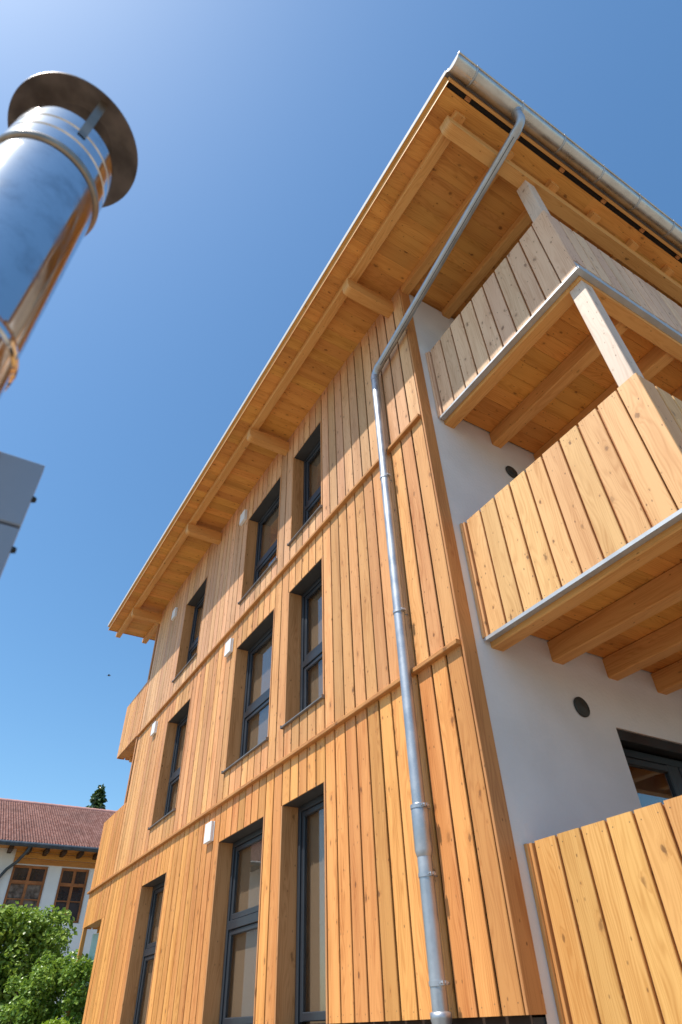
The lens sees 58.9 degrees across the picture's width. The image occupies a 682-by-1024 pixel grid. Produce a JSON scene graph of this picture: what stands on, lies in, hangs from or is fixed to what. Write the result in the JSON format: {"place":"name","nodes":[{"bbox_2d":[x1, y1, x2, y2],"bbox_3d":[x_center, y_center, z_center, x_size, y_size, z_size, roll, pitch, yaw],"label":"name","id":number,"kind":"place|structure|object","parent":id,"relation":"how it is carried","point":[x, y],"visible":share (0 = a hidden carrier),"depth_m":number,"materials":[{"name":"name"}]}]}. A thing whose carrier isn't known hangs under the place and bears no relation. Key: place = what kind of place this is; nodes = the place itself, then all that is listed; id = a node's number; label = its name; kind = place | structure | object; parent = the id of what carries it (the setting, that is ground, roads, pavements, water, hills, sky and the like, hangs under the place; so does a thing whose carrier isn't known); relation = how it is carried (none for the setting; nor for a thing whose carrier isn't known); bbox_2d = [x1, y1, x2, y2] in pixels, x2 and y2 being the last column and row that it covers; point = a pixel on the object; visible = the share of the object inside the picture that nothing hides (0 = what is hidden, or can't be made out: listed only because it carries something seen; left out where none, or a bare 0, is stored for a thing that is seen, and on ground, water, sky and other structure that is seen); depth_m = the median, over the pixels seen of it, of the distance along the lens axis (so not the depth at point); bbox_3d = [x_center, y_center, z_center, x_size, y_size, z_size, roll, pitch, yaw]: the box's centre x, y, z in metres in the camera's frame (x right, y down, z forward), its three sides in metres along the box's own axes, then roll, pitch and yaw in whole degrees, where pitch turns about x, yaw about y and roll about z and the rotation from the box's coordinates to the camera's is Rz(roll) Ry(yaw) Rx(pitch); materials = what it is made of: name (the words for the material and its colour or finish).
{"place":"outdoors","nodes":[
{"label":"outdoors","id":0,"kind":"place"},
{"bbox_2d":[0,798,115,1019],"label":"neighbour house","id":1,"kind":"structure","parent":0,"point":[48,854],"depth_m":21.09,"materials":[{"name":"red tile"}]},
{"bbox_2d":[2,863,49,913],"bbox_3d":[-10.662,12.814,20.304,1.180,1.655,0.132,20,-45,-24],"label":"window","id":2,"kind":"structure","parent":1,"relation":"in","point":[25,884],"depth_m":20.46,"materials":[{"name":"brown wood"}]},
{"bbox_2d":[49,867,90,923],"bbox_3d":[-9.388,13.274,20.899,1.000,1.655,0.132,20,-45,-24],"label":"window","id":3,"kind":"structure","parent":1,"relation":"in","point":[70,890],"depth_m":21.00,"materials":[{"name":"brown wood"}]},
{"bbox_2d":[86,783,107,809],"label":"conifer tree","id":4,"kind":"object","parent":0,"point":[98,799],"visible":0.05,"depth_m":40.26,"materials":[{"name":"green plant"}]},
{"bbox_2d":[0,0,681,810],"label":"sky","id":5,"kind":"structure","parent":0,"point":[262,130],"materials":[{"name":"blue"}]},
{"label":"ground","id":6,"kind":"structure","parent":0,"visible":0},
{"bbox_2d":[0,451,44,576],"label":"metal cabinet","id":7,"kind":"object","parent":6,"relation":"on","point":[20,479],"visible":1,"depth_m":1.55,"materials":[{"name":"grey painted metal"},{"name":"black plastic"}]},
{"bbox_2d":[0,901,77,1023],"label":"leafy bush","id":8,"kind":"object","parent":6,"relation":"on","point":[28,939],"visible":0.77,"depth_m":14.45,"materials":[{"name":"green plant"}]},
{"bbox_2d":[0,949,93,1023],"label":"bush","id":9,"kind":"object","parent":6,"relation":"on","point":[58,977],"visible":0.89,"depth_m":12.16,"materials":[{"name":"green plant"}]},
{"bbox_2d":[41,1016,68,1023],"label":"young shrub","id":10,"kind":"object","parent":6,"relation":"on","point":[56,1021],"visible":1,"depth_m":11.44,"materials":[{"name":"green plant"}]},
{"bbox_2d":[0,72,137,397],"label":"steel flue","id":11,"kind":"object","parent":6,"relation":"on","point":[68,160],"visible":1,"depth_m":1.45,"materials":[{"name":"silver metal"}]},
{"bbox_2d":[65,51,681,1023],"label":"apartment building","id":12,"kind":"structure","parent":6,"relation":"on","point":[539,347],"depth_m":6.59,"materials":[{"name":"brown wood"}]},
{"bbox_2d":[119,872,166,1023],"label":"window","id":13,"kind":"structure","parent":12,"relation":"in","point":[143,952],"depth_m":9.85,"materials":[{"name":"black glass"}]},
{"bbox_2d":[150,721,157,736],"bbox_3d":[-4.048,4.696,13.075,0.056,0.250,0.256,20,-45,-24],"label":"wall vent","id":14,"kind":"object","parent":12,"relation":"attached to","point":[154,728],"depth_m":13.02,"materials":[{"name":"white plastic"}]},
{"bbox_2d":[148,698,190,829],"bbox_3d":[-3.074,4.725,11.371,0.348,2.030,1.438,20,-45,-24],"label":"window","id":15,"kind":"structure","parent":12,"relation":"in","point":[168,777],"depth_m":11.78,"materials":[{"name":"black glass"}]},
{"bbox_2d":[171,607,177,620],"bbox_3d":[-4.114,2.518,14.897,0.056,0.250,0.256,20,-45,-24],"label":"wall vent","id":16,"kind":"object","parent":12,"relation":"attached to","point":[174,614],"depth_m":14.85,"materials":[{"name":"white plastic"}]},
{"bbox_2d":[172,576,207,682],"bbox_3d":[-3.155,2.566,13.210,0.348,1.955,1.438,20,-45,-24],"label":"window","id":17,"kind":"structure","parent":12,"relation":"in","point":[188,646],"depth_m":13.71,"materials":[{"name":"black glass"}]},
{"bbox_2d":[203,821,214,844],"bbox_3d":[-1.862,4.530,8.526,0.056,0.250,0.256,20,-45,-24],"label":"wall vent","id":18,"kind":"object","parent":12,"relation":"attached to","point":[209,832],"depth_m":8.48,"materials":[{"name":"white plastic"}]},
{"bbox_2d":[224,638,233,657],"bbox_3d":[-1.926,2.330,10.361,0.056,0.250,0.256,20,-45,-24],"label":"wall vent","id":19,"kind":"object","parent":12,"relation":"attached to","point":[229,647],"depth_m":10.31,"materials":[{"name":"white plastic"}]},
{"bbox_2d":[201,816,264,1023],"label":"window","id":20,"kind":"structure","parent":12,"relation":"in","point":[230,989],"depth_m":7.44,"materials":[{"name":"black glass"}]},
{"bbox_2d":[239,509,246,525],"bbox_3d":[-1.972,0.114,12.169,0.056,0.250,0.256,20,-45,-24],"label":"wall vent","id":21,"kind":"object","parent":12,"relation":"attached to","point":[243,516],"depth_m":12.11,"materials":[{"name":"white plastic"}]},
{"bbox_2d":[221,608,274,773],"bbox_3d":[-1.240,2.667,9.035,0.348,2.030,1.523,20,-45,-24],"label":"window","id":22,"kind":"structure","parent":12,"relation":"in","point":[249,720],"depth_m":9.41,"materials":[{"name":"black glass"}]},
{"bbox_2d":[238,474,281,604],"bbox_3d":[-1.321,0.508,10.875,0.348,1.955,1.523,20,-45,-24],"label":"window","id":23,"kind":"structure","parent":12,"relation":"in","point":[262,537],"depth_m":11.36,"materials":[{"name":"black glass"}]},
{"bbox_2d":[274,781,328,1023],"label":"window","id":24,"kind":"structure","parent":12,"relation":"in","point":[301,979],"depth_m":6.23,"materials":[{"name":"black glass"}]},
{"bbox_2d":[280,557,324,728],"bbox_3d":[-0.371,1.692,7.929,0.348,2.030,1.068,20,-45,-24],"label":"window","id":25,"kind":"structure","parent":12,"relation":"in","point":[305,648],"depth_m":8.20,"materials":[{"name":"black glass"}]},
{"bbox_2d":[287,420,322,545],"bbox_3d":[-0.452,-0.467,9.768,0.348,1.955,1.068,20,-45,-24],"label":"window","id":26,"kind":"structure","parent":12,"relation":"in","point":[307,477],"depth_m":10.17,"materials":[{"name":"black glass"}]},
{"bbox_2d":[371,106,524,1023],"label":"downpipe","id":27,"kind":"object","parent":12,"relation":"attached to","point":[440,1013],"visible":1,"depth_m":5.50,"materials":[{"name":"metal"}]},
{"bbox_2d":[505,466,517,477],"bbox_3d":[2.062,-0.484,7.279,0.184,0.184,0.028,20,-45,-24],"label":"round vent","id":28,"kind":"object","parent":12,"relation":"attached to","point":[511,471],"visible":0.96,"depth_m":7.25,"materials":[{"name":"black plastic"}]},
{"bbox_2d":[574,697,589,717],"bbox_3d":[2.154,1.740,5.390,0.184,0.184,0.028,20,-45,-24],"label":"round vent","id":29,"kind":"object","parent":12,"relation":"attached to","point":[581,706],"visible":1,"depth_m":5.37,"materials":[{"name":"black plastic"}]},
{"bbox_2d":[616,729,681,806],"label":"glazed door","id":30,"kind":"structure","parent":12,"relation":"in","point":[655,765],"depth_m":5.66,"materials":[{"name":"black glass"}]}
]}

